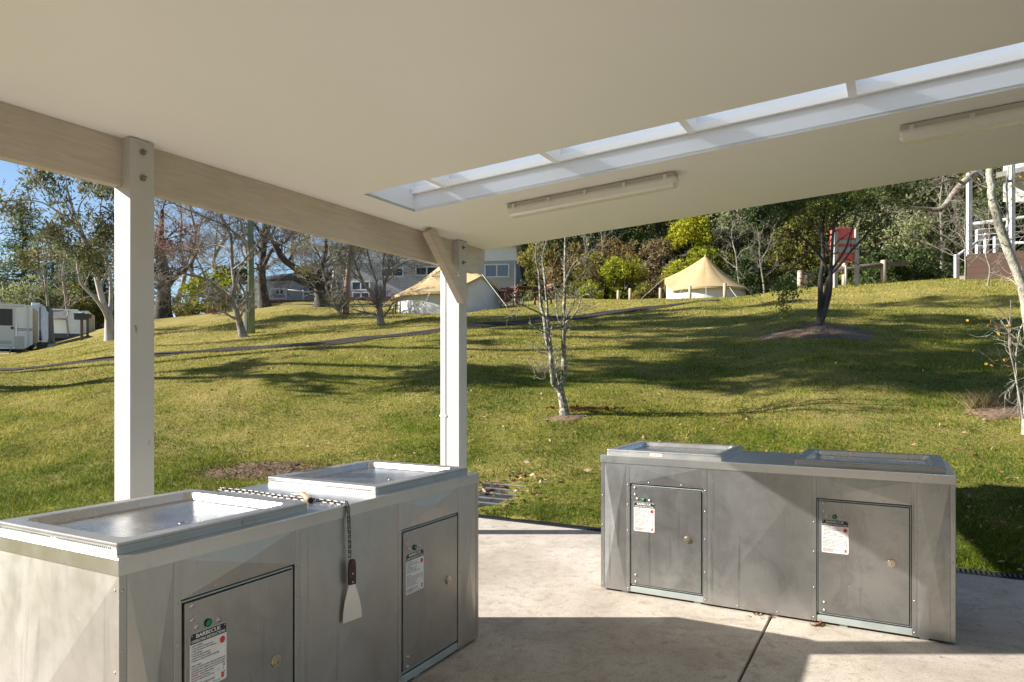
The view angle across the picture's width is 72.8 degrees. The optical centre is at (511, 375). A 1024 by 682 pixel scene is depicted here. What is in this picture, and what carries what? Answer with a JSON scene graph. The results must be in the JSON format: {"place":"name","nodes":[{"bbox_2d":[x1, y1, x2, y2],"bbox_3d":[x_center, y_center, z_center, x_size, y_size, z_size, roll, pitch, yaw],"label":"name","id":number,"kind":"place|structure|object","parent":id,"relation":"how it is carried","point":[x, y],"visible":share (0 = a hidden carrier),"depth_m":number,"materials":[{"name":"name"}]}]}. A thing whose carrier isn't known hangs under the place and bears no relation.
{"place":"outdoors","nodes":[
{"label":"outdoors","id":0,"kind":"place"},
{"bbox_2d":[0,300,717,370],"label":"path","id":1,"kind":"structure","parent":0,"point":[469,326],"depth_m":18.17,"materials":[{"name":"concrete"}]},
{"bbox_2d":[0,160,730,316],"label":"sky","id":2,"kind":"structure","parent":0,"point":[8,170],"materials":[{"name":"blue"}]},
{"bbox_2d":[0,230,1023,576],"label":"lawn","id":3,"kind":"structure","parent":0,"point":[376,400],"depth_m":11.20,"materials":[{"name":"plant"}]},
{"bbox_2d":[0,302,56,355],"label":"caravan","id":4,"kind":"object","parent":3,"relation":"on","point":[18,328],"visible":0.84,"depth_m":33.80,"materials":[{"name":"white paint"}]},
{"bbox_2d":[0,307,14,345],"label":"door","id":5,"kind":"structure","parent":4,"relation":"in","point":[7,314],"depth_m":33.54,"materials":[{"name":"white paint"}]},
{"bbox_2d":[0,203,72,297],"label":"pine tree","id":6,"kind":"object","parent":3,"relation":"on","point":[6,281],"visible":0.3,"depth_m":61.83,"materials":[{"name":"green plant"}]},
{"bbox_2d":[0,275,81,308],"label":"shrub","id":7,"kind":"object","parent":3,"relation":"on","point":[30,300],"visible":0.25,"depth_m":51.54,"materials":[{"name":"green plant"}]},
{"bbox_2d":[31,302,54,342],"bbox_3d":[-27.622,-2.846,38.115,4.092,2.373,2.360,0,0,-29],"label":"caravan","id":8,"kind":"object","parent":3,"relation":"on","point":[45,326],"visible":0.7,"depth_m":38.05,"materials":[{"name":"grey plastic"}]},
{"bbox_2d":[15,218,77,290],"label":"pine tree","id":9,"kind":"object","parent":3,"relation":"on","point":[52,264],"visible":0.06,"depth_m":69.68,"materials":[{"name":"green plant"}]},
{"bbox_2d":[24,240,79,308],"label":"bare tree","id":10,"kind":"object","parent":3,"relation":"on","point":[45,289],"visible":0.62,"depth_m":48.05,"materials":[{"name":"grey plant"}]},
{"bbox_2d":[37,221,113,308],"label":"bare tree","id":11,"kind":"object","parent":3,"relation":"on","point":[64,292],"visible":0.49,"depth_m":49.99,"materials":[{"name":"grey plant"}]},
{"bbox_2d":[53,309,99,341],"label":"caravan","id":12,"kind":"object","parent":3,"relation":"on","point":[66,325],"visible":0.52,"depth_m":43.03,"materials":[{"name":"grey plastic"}]},
{"bbox_2d":[42,232,113,323],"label":"pine tree","id":13,"kind":"object","parent":3,"relation":"on","point":[89,281],"visible":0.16,"depth_m":57.60,"materials":[{"name":"green plant"}]},
{"bbox_2d":[73,312,88,340],"bbox_3d":[-19.215,-2.152,30.990,0.480,1.350,0.380,0,0,0],"label":"power box","id":14,"kind":"object","parent":3,"relation":"on","point":[81,316],"visible":0.91,"depth_m":30.92,"materials":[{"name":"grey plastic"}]},
{"bbox_2d":[0,163,162,340],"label":"gum tree","id":15,"kind":"object","parent":3,"relation":"on","point":[85,254],"visible":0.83,"depth_m":26.78,"materials":[{"name":"green plant"}]},
{"bbox_2d":[49,281,113,328],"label":"shrub","id":16,"kind":"object","parent":3,"relation":"on","point":[90,307],"visible":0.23,"depth_m":55.28,"materials":[{"name":"green plant"}]},
{"bbox_2d":[106,198,224,318],"bbox_3d":[-19.738,-7.017,40.070,8.431,8.144,3.451,0,0,24],"label":"bare tree","id":17,"kind":"object","parent":3,"relation":"on","point":[160,313],"visible":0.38,"depth_m":39.60,"materials":[{"name":"grey plant"}]},
{"bbox_2d":[112,199,228,316],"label":"bare tree","id":18,"kind":"object","parent":3,"relation":"on","point":[182,281],"visible":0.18,"depth_m":60.15,"materials":[{"name":"grey plant"}]},
{"bbox_2d":[172,296,215,315],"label":"shrub","id":19,"kind":"object","parent":3,"relation":"on","point":[185,311],"visible":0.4,"depth_m":43.59,"materials":[{"name":"green plant"}]},
{"bbox_2d":[154,199,247,298],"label":"bare tree","id":20,"kind":"object","parent":3,"relation":"on","point":[193,222],"visible":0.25,"depth_m":46.81,"materials":[{"name":"brown plant"}]},
{"bbox_2d":[179,268,242,313],"bbox_3d":[-16.058,-4.576,37.928,3.383,2.692,2.713,0,0,15],"label":"shrub","id":21,"kind":"object","parent":3,"relation":"on","point":[193,288],"visible":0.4,"depth_m":37.65,"materials":[{"name":"green plant"}]},
{"bbox_2d":[108,198,317,337],"bbox_3d":[-9.533,-3.854,22.023,6.528,5.596,5.386,0,0,0],"label":"bare tree","id":22,"kind":"object","parent":3,"relation":"on","point":[234,307],"visible":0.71,"depth_m":21.67,"materials":[{"name":"grey plant"}]},
{"bbox_2d":[197,261,247,309],"bbox_3d":[-16.526,-5.120,40.131,2.886,2.961,2.688,0,0,23],"label":"shrub","id":23,"kind":"object","parent":3,"relation":"on","point":[243,270],"visible":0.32,"depth_m":39.82,"materials":[{"name":"green plant"}]},
{"bbox_2d":[167,207,295,277],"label":"bare tree","id":24,"kind":"object","parent":3,"relation":"on","point":[218,249],"visible":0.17,"depth_m":51.82,"materials":[{"name":"brown plant"}]},
{"bbox_2d":[248,220,254,333],"bbox_3d":[-8.604,-4.770,22.940,0.248,7.031,0.230,0,0,0],"label":"utility pole","id":25,"kind":"object","parent":3,"relation":"on","point":[251,325],"visible":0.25,"depth_m":22.85,"materials":[{"name":"wood"}]},
{"bbox_2d":[195,212,322,307],"bbox_3d":[-13.589,-6.600,34.529,7.787,6.963,4.613,0,0,23],"label":"bare tree","id":26,"kind":"object","parent":3,"relation":"on","point":[262,257],"visible":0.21,"depth_m":34.82,"materials":[{"name":"brown plant"}]},
{"bbox_2d":[194,460,332,479],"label":"mulch","id":27,"kind":"object","parent":3,"relation":"on","point":[244,471],"visible":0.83,"depth_m":8.37,"materials":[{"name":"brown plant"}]},
{"bbox_2d":[208,214,319,290],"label":"bare tree","id":28,"kind":"object","parent":3,"relation":"on","point":[245,247],"visible":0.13,"depth_m":65.84,"materials":[{"name":"brown plant"}]},
{"bbox_2d":[254,278,274,305],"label":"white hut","id":29,"kind":"object","parent":3,"relation":"on","point":[256,291],"visible":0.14,"depth_m":44.83,"materials":[{"name":"white"}]},
{"bbox_2d":[266,273,313,303],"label":"house","id":30,"kind":"structure","parent":3,"relation":"on","point":[294,291],"depth_m":46.01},
{"bbox_2d":[233,218,355,309],"bbox_3d":[-9.941,-5.925,32.597,6.362,6.129,3.577,0,0,-44],"label":"bare tree","id":31,"kind":"object","parent":3,"relation":"on","point":[317,288],"visible":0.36,"depth_m":32.32,"materials":[{"name":"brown plant"}]},
{"bbox_2d":[281,231,369,314],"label":"multi stem tree","id":32,"kind":"object","parent":3,"relation":"on","point":[334,301],"visible":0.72,"depth_m":27.72,"materials":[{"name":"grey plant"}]},
{"bbox_2d":[343,249,350,314],"bbox_3d":[-6.672,-3.714,28.100,0.380,2.770,0.253,0,0,0],"label":"timber pole","id":33,"kind":"object","parent":3,"relation":"on","point":[347,292],"visible":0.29,"depth_m":28.00,"materials":[{"name":"brown wood"}]},
{"bbox_2d":[308,241,430,324],"bbox_3d":[-4.252,-3.540,22.020,3.445,4.070,3.139,0,0,29],"label":"bare tree","id":34,"kind":"object","parent":3,"relation":"on","point":[379,297],"visible":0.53,"depth_m":22.20,"materials":[{"name":"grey plant"}]},
{"bbox_2d":[300,243,526,300],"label":"lodge","id":35,"kind":"structure","parent":3,"relation":"on","point":[500,268],"depth_m":48.29,"materials":[{"name":"grey wood"}]},
{"bbox_2d":[351,281,369,290],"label":"window","id":36,"kind":"structure","parent":35,"relation":"in","point":[354,287],"depth_m":48.61,"materials":[{"name":"white paint"}]},
{"bbox_2d":[415,266,437,275],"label":"window","id":37,"kind":"structure","parent":35,"relation":"in","point":[430,269],"depth_m":48.12,"materials":[{"name":"grey glass"}]},
{"bbox_2d":[484,264,508,277],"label":"window","id":38,"kind":"structure","parent":35,"relation":"in","point":[490,270],"depth_m":47.63,"materials":[{"name":"glass"}]},
{"bbox_2d":[374,267,518,313],"bbox_3d":[-2.503,-3.704,28.939,6.212,2.768,6.333,0,0,0],"label":"bell tent","id":39,"kind":"object","parent":3,"relation":"on","point":[483,292],"visible":0.48,"depth_m":27.20,"materials":[{"name":"beige fabric"}]},
{"bbox_2d":[478,481,526,507],"bbox_3d":[-0.201,1.288,7.353,0.602,0.238,0.604,0,0,26],"label":"drain grate","id":40,"kind":"object","parent":3,"relation":"on","point":[498,497],"visible":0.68,"depth_m":7.28,"materials":[{"name":"grey metal"}]},
{"bbox_2d":[500,288,517,308],"bbox_3d":[-0.119,-3.092,27.500,0.600,0.840,0.580,0,0,-17],"label":"garden chair","id":41,"kind":"object","parent":3,"relation":"on","point":[506,295],"visible":0.81,"depth_m":27.63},
{"bbox_2d":[0,280,1023,656],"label":"fallen leaves","id":42,"kind":"object","parent":3,"relation":"on","point":[576,406],"visible":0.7,"depth_m":9.36,"materials":[{"name":"brown plant"}]},
{"bbox_2d":[515,239,567,300],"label":"shrub","id":43,"kind":"object","parent":3,"relation":"on","point":[531,263],"visible":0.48,"depth_m":43.49,"materials":[{"name":"green plant"}]},
{"bbox_2d":[500,237,601,415],"bbox_3d":[0.461,-0.887,9.714,1.528,3.205,1.069,0,0,-18],"label":"tree","id":44,"kind":"object","parent":3,"relation":"on","point":[563,403],"visible":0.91,"depth_m":9.78,"materials":[{"name":"grey plant"}]},
{"bbox_2d":[521,235,582,291],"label":"tree","id":45,"kind":"object","parent":3,"relation":"on","point":[525,246],"visible":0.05,"depth_m":52.99,"materials":[{"name":"green plant"}]},
{"bbox_2d":[544,412,587,421],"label":"mulch","id":46,"kind":"object","parent":3,"relation":"on","point":[572,416],"visible":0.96,"depth_m":9.69,"materials":[{"name":"brown plant"}]},
{"bbox_2d":[539,241,599,298],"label":"shrub","id":47,"kind":"object","parent":3,"relation":"on","point":[559,273],"visible":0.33,"depth_m":42.43,"materials":[{"name":"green plant"}]},
{"bbox_2d":[557,266,602,298],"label":"shrub","id":48,"kind":"object","parent":3,"relation":"on","point":[577,283],"visible":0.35,"depth_m":40.65,"materials":[{"name":"green plant"}]},
{"bbox_2d":[551,232,614,272],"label":"tree","id":49,"kind":"object","parent":3,"relation":"on","point":[588,245],"visible":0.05,"depth_m":57.97,"materials":[{"name":"green plant"}]},
{"bbox_2d":[575,279,611,298],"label":"shrub","id":50,"kind":"object","parent":3,"relation":"on","point":[594,292],"visible":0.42,"depth_m":39.23,"materials":[{"name":"green plant"}]},
{"bbox_2d":[579,251,628,299],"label":"shrub","id":51,"kind":"object","parent":3,"relation":"on","point":[598,260],"visible":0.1,"depth_m":44.63,"materials":[{"name":"green plant"}]},
{"bbox_2d":[566,222,660,262],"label":"tree","id":52,"kind":"object","parent":3,"relation":"on","point":[624,235],"visible":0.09,"depth_m":54.23,"materials":[{"name":"green plant"}]},
{"bbox_2d":[581,237,652,294],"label":"shrub","id":53,"kind":"object","parent":3,"relation":"on","point":[630,255],"visible":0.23,"depth_m":46.61,"materials":[{"name":"green plant"}]},
{"bbox_2d":[597,253,649,299],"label":"shrub","id":54,"kind":"object","parent":3,"relation":"on","point":[616,275],"visible":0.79,"depth_m":40.65,"materials":[{"name":"green plant"}]},
{"bbox_2d":[632,280,665,298],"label":"shrub","id":55,"kind":"object","parent":3,"relation":"on","point":[645,288],"visible":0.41,"depth_m":39.63,"materials":[{"name":"green plant"}]},
{"bbox_2d":[631,237,688,297],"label":"shrub","id":56,"kind":"object","parent":3,"relation":"on","point":[659,251],"visible":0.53,"depth_m":43.86,"materials":[{"name":"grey plant"}]},
{"bbox_2d":[631,220,695,265],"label":"tree","id":57,"kind":"object","parent":3,"relation":"on","point":[678,252],"visible":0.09,"depth_m":59.48,"materials":[{"name":"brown plant"}]},
{"bbox_2d":[657,257,690,298],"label":"shrub","id":58,"kind":"object","parent":3,"relation":"on","point":[674,268],"visible":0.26,"depth_m":41.11,"materials":[{"name":"green plant"}]},
{"bbox_2d":[657,215,735,286],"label":"shrub","id":59,"kind":"object","parent":3,"relation":"on","point":[696,229],"visible":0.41,"depth_m":42.29,"materials":[{"name":"green plant"}]},
{"bbox_2d":[641,255,753,298],"bbox_3d":[10.580,-5.159,38.000,5.952,2.925,5.952,0,0,-30],"label":"bell tent","id":60,"kind":"object","parent":3,"relation":"on","point":[704,277],"visible":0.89,"depth_m":36.71,"materials":[{"name":"beige fabric"}]},
{"bbox_2d":[669,208,754,262],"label":"tree","id":61,"kind":"object","parent":3,"relation":"on","point":[717,216],"visible":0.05,"depth_m":55.20,"materials":[{"name":"green plant"}]},
{"bbox_2d":[704,209,759,284],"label":"shrub","id":62,"kind":"object","parent":3,"relation":"on","point":[719,245],"visible":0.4,"depth_m":43.55,"materials":[{"name":"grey plant"}]},
{"bbox_2d":[710,210,770,282],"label":"bare sapling","id":63,"kind":"object","parent":3,"relation":"on","point":[736,267],"visible":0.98,"depth_m":39.04,"materials":[{"name":"grey plant"}]},
{"bbox_2d":[478,514,1023,579],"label":"trench drain","id":64,"kind":"object","parent":3,"relation":"on","point":[965,571],"visible":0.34,"depth_m":6.26,"materials":[{"name":"black metal"}]},
{"bbox_2d":[730,244,778,295],"bbox_3d":[13.797,-5.881,39.797,2.791,3.489,3.012,0,0,22],"label":"shrub","id":65,"kind":"object","parent":3,"relation":"on","point":[749,263],"visible":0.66,"depth_m":39.45,"materials":[{"name":"green plant"}]},
{"bbox_2d":[734,216,788,291],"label":"bare sapling","id":66,"kind":"object","parent":3,"relation":"on","point":[760,265],"visible":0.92,"depth_m":38.47,"materials":[{"name":"grey plant"}]},
{"bbox_2d":[521,167,1002,272],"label":"treeline","id":67,"kind":"object","parent":3,"relation":"on","point":[596,237],"depth_m":67.81,"materials":[{"name":"green plant"}]},
{"bbox_2d":[728,203,800,292],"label":"shrub","id":68,"kind":"object","parent":3,"relation":"on","point":[757,213],"visible":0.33,"depth_m":42.60,"materials":[{"name":"green plant"}]},
{"bbox_2d":[520,245,1023,301],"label":"undergrowth","id":69,"kind":"object","parent":3,"relation":"on","point":[962,267],"visible":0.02,"depth_m":33.52,"materials":[{"name":"green plant"}]},
{"bbox_2d":[757,215,820,285],"bbox_3d":[16.274,-6.828,40.137,3.764,4.768,3.276,0,0,44],"label":"shrub","id":70,"kind":"object","parent":3,"relation":"on","point":[790,258],"visible":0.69,"depth_m":39.67,"materials":[{"name":"green plant"}]},
{"bbox_2d":[735,193,845,250],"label":"tree","id":71,"kind":"object","parent":3,"relation":"on","point":[811,198],"visible":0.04,"depth_m":56.05,"materials":[{"name":"green plant"}]},
{"bbox_2d":[797,270,814,288],"bbox_3d":[11.572,-3.619,27.231,1.087,0.919,0.310,0,0,-38],"label":"log barrier","id":72,"kind":"object","parent":3,"relation":"on","point":[804,275],"visible":0.68,"depth_m":26.93,"materials":[{"name":"brown wood"}]},
{"bbox_2d":[778,200,851,272],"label":"shrub","id":73,"kind":"object","parent":3,"relation":"on","point":[827,259],"visible":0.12,"depth_m":41.52,"materials":[{"name":"green plant"}]},
{"bbox_2d":[795,266,841,287],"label":"shrub","id":74,"kind":"object","parent":3,"relation":"on","point":[815,272],"visible":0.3,"depth_m":33.42,"materials":[{"name":"green plant"}]},
{"bbox_2d":[755,324,882,341],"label":"mulch","id":75,"kind":"object","parent":3,"relation":"on","point":[823,332],"visible":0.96,"depth_m":14.65,"materials":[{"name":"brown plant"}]},
{"bbox_2d":[750,178,939,325],"bbox_3d":[7.036,-2.796,14.944,3.939,3.720,2.860,0,0,0],"label":"tea tree","id":76,"kind":"object","parent":75,"relation":"on","point":[824,299],"visible":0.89,"depth_m":14.89,"materials":[{"name":"green plant"}]},
{"bbox_2d":[830,228,858,287],"bbox_3d":[12.257,-4.249,25.780,0.913,2.399,0.680,0,0,0],"label":"notice box","id":77,"kind":"object","parent":3,"relation":"on","point":[839,246],"visible":0.62,"depth_m":25.48,"materials":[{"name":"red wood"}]},
{"bbox_2d":[838,260,907,284],"bbox_3d":[13.919,-3.880,27.000,2.833,1.214,0.200,0,0,0],"label":"log barrier","id":78,"kind":"object","parent":3,"relation":"on","point":[883,264],"visible":0.69,"depth_m":26.92,"materials":[{"name":"brown wood"}]},
{"bbox_2d":[837,194,910,277],"bbox_3d":[20.803,-7.809,39.777,4.346,5.512,3.553,0,0,37],"label":"shrub","id":79,"kind":"object","parent":3,"relation":"on","point":[864,244],"visible":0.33,"depth_m":39.38,"materials":[{"name":"green plant"}]},
{"bbox_2d":[848,252,901,283],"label":"shrub","id":80,"kind":"object","parent":3,"relation":"on","point":[872,258],"visible":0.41,"depth_m":32.66,"materials":[{"name":"green plant"}]},
{"bbox_2d":[874,206,950,279],"bbox_3d":[19.504,-6.290,33.873,3.368,4.160,2.868,0,0,0],"label":"shrub","id":81,"kind":"object","parent":3,"relation":"on","point":[925,231],"visible":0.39,"depth_m":33.45,"materials":[{"name":"green plant"}]},
{"bbox_2d":[886,245,942,281],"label":"shrub","id":82,"kind":"object","parent":3,"relation":"on","point":[902,273],"visible":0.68,"depth_m":30.86,"materials":[{"name":"green plant"}]},
{"bbox_2d":[868,175,960,247],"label":"tree","id":83,"kind":"object","parent":3,"relation":"on","point":[929,201],"visible":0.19,"depth_m":52.41,"materials":[{"name":"green plant"}]},
{"bbox_2d":[893,174,973,278],"bbox_3d":[20.488,-7.691,32.843,4.677,6.866,2.942,0,0,-21],"label":"bare sapling","id":84,"kind":"object","parent":3,"relation":"on","point":[941,241],"visible":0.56,"depth_m":32.90,"materials":[{"name":"grey plant"}]},
{"bbox_2d":[865,166,1023,233],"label":"dead limb tree","id":85,"kind":"object","parent":3,"relation":"on","point":[956,190],"visible":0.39,"depth_m":19.92,"materials":[{"name":"grey plant"}]},
{"bbox_2d":[921,195,989,278],"bbox_3d":[22.699,-7.093,36.076,3.562,4.692,3.219,0,0,0],"label":"shrub","id":86,"kind":"object","parent":3,"relation":"on","point":[949,242],"visible":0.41,"depth_m":35.66,"materials":[{"name":"green plant"}]},
{"bbox_2d":[903,196,1010,279],"bbox_3d":[15.515,-4.797,24.370,3.359,3.259,3.097,0,0,36],"label":"bare shrub","id":87,"kind":"object","parent":3,"relation":"on","point":[964,242],"visible":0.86,"depth_m":24.02,"materials":[{"name":"grey plant"}]},
{"bbox_2d":[913,190,1023,285],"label":"bare shrub","id":88,"kind":"object","parent":3,"relation":"on","point":[987,261],"visible":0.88,"depth_m":21.95,"materials":[{"name":"grey plant"}]},
{"bbox_2d":[936,167,1019,242],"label":"tree","id":89,"kind":"object","parent":3,"relation":"on","point":[975,188],"visible":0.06,"depth_m":54.59,"materials":[{"name":"green plant"}]},
{"bbox_2d":[948,383,1023,408],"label":"dry grass","id":90,"kind":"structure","parent":3,"relation":"on","point":[992,400],"depth_m":9.63,"materials":[{"name":"plant"}]},
{"bbox_2d":[954,163,1023,279],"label":"timber deck","id":91,"kind":"structure","parent":3,"relation":"on","point":[978,268],"depth_m":25.95,"materials":[{"name":"white paint"}]},
{"bbox_2d":[957,402,1023,420],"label":"mulch","id":92,"kind":"object","parent":3,"relation":"on","point":[993,412],"visible":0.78,"depth_m":9.27,"materials":[{"name":"brown plant"}]},
{"bbox_2d":[958,183,1023,266],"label":"shrub","id":93,"kind":"object","parent":3,"relation":"on","point":[999,195],"visible":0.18,"depth_m":37.38,"materials":[{"name":"green plant"}]},
{"bbox_2d":[963,164,1023,434],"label":"birch tree","id":94,"kind":"object","parent":3,"relation":"on","point":[1001,229],"visible":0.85,"depth_m":8.28,"materials":[{"name":"white plant"}]},
{"bbox_2d":[966,294,1023,418],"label":"sapling","id":95,"kind":"object","parent":3,"relation":"on","point":[1009,337],"visible":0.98,"depth_m":7.99,"materials":[{"name":"grey plant"}]},
{"bbox_2d":[407,518,1023,681],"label":"floor","id":96,"kind":"structure","parent":0,"point":[563,615],"depth_m":3.66,"materials":[{"name":"concrete"}]},
{"bbox_2d":[0,460,478,681],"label":"barbecue","id":97,"kind":"object","parent":96,"relation":"on","point":[192,585],"visible":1,"depth_m":2.44,"materials":[{"name":"silver metal"}]},
{"bbox_2d":[181,565,292,681],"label":"door","id":98,"kind":"structure","parent":97,"relation":"in","point":[242,631],"depth_m":2.30,"materials":[{"name":"silver metal"}]},
{"bbox_2d":[218,487,350,557],"bbox_3d":[-0.970,0.606,2.923,0.777,0.226,0.030,0,0,30],"label":"chain","id":99,"kind":"object","parent":97,"relation":"hanging from","point":[302,498],"visible":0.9,"depth_m":2.82,"materials":[{"name":"metal"}]},
{"bbox_2d":[343,559,361,623],"bbox_3d":[-0.627,0.843,2.735,0.017,0.242,0.090,0,0,41],"label":"scraper","id":100,"kind":"object","parent":99,"relation":"hanging from","point":[352,609],"visible":1,"depth_m":2.73,"materials":[{"name":"silver metal"}]},
{"bbox_2d":[401,513,456,673],"bbox_3d":[-0.384,1.003,3.269,0.043,0.645,0.459,0,0,28],"label":"door","id":101,"kind":"structure","parent":97,"relation":"in","point":[428,549],"depth_m":3.24,"materials":[{"name":"silver metal"}]},
{"bbox_2d":[0,0,1023,501],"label":"picnic shelter","id":102,"kind":"object","parent":96,"relation":"on","point":[442,134],"visible":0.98,"depth_m":3.39,"materials":[{"name":"beige paint"}]},
{"bbox_2d":[507,171,678,217],"bbox_3d":[0.520,-1.220,4.737,1.218,0.154,0.127,0,0,29],"label":"strip light","id":103,"kind":"object","parent":102,"relation":"attached to","point":[620,190],"visible":1,"depth_m":4.67,"materials":[{"name":"white plastic"}]},
{"bbox_2d":[899,101,1023,145],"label":"strip light","id":104,"kind":"object","parent":102,"relation":"attached to","point":[1006,115],"visible":1,"depth_m":3.65,"materials":[{"name":"white plastic"}]},
{"bbox_2d":[601,441,955,642],"bbox_3d":[1.590,0.928,4.325,1.984,0.904,0.722,0,0,29],"label":"barbecue","id":105,"kind":"object","parent":96,"relation":"on","point":[860,539],"visible":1,"depth_m":3.96,"materials":[{"name":"silver metal"}]},
{"bbox_2d":[631,483,702,594],"bbox_3d":[0.949,1.003,4.294,0.459,0.645,0.043,0,0,29],"label":"door","id":106,"kind":"structure","parent":105,"relation":"in","point":[667,521],"depth_m":4.28,"materials":[{"name":"silver metal"}]},
{"bbox_2d":[817,498,911,626],"bbox_3d":[1.899,1.003,3.765,0.459,0.645,0.043,0,0,29],"label":"door","id":107,"kind":"structure","parent":105,"relation":"in","point":[864,549],"depth_m":3.75,"materials":[{"name":"silver metal"}]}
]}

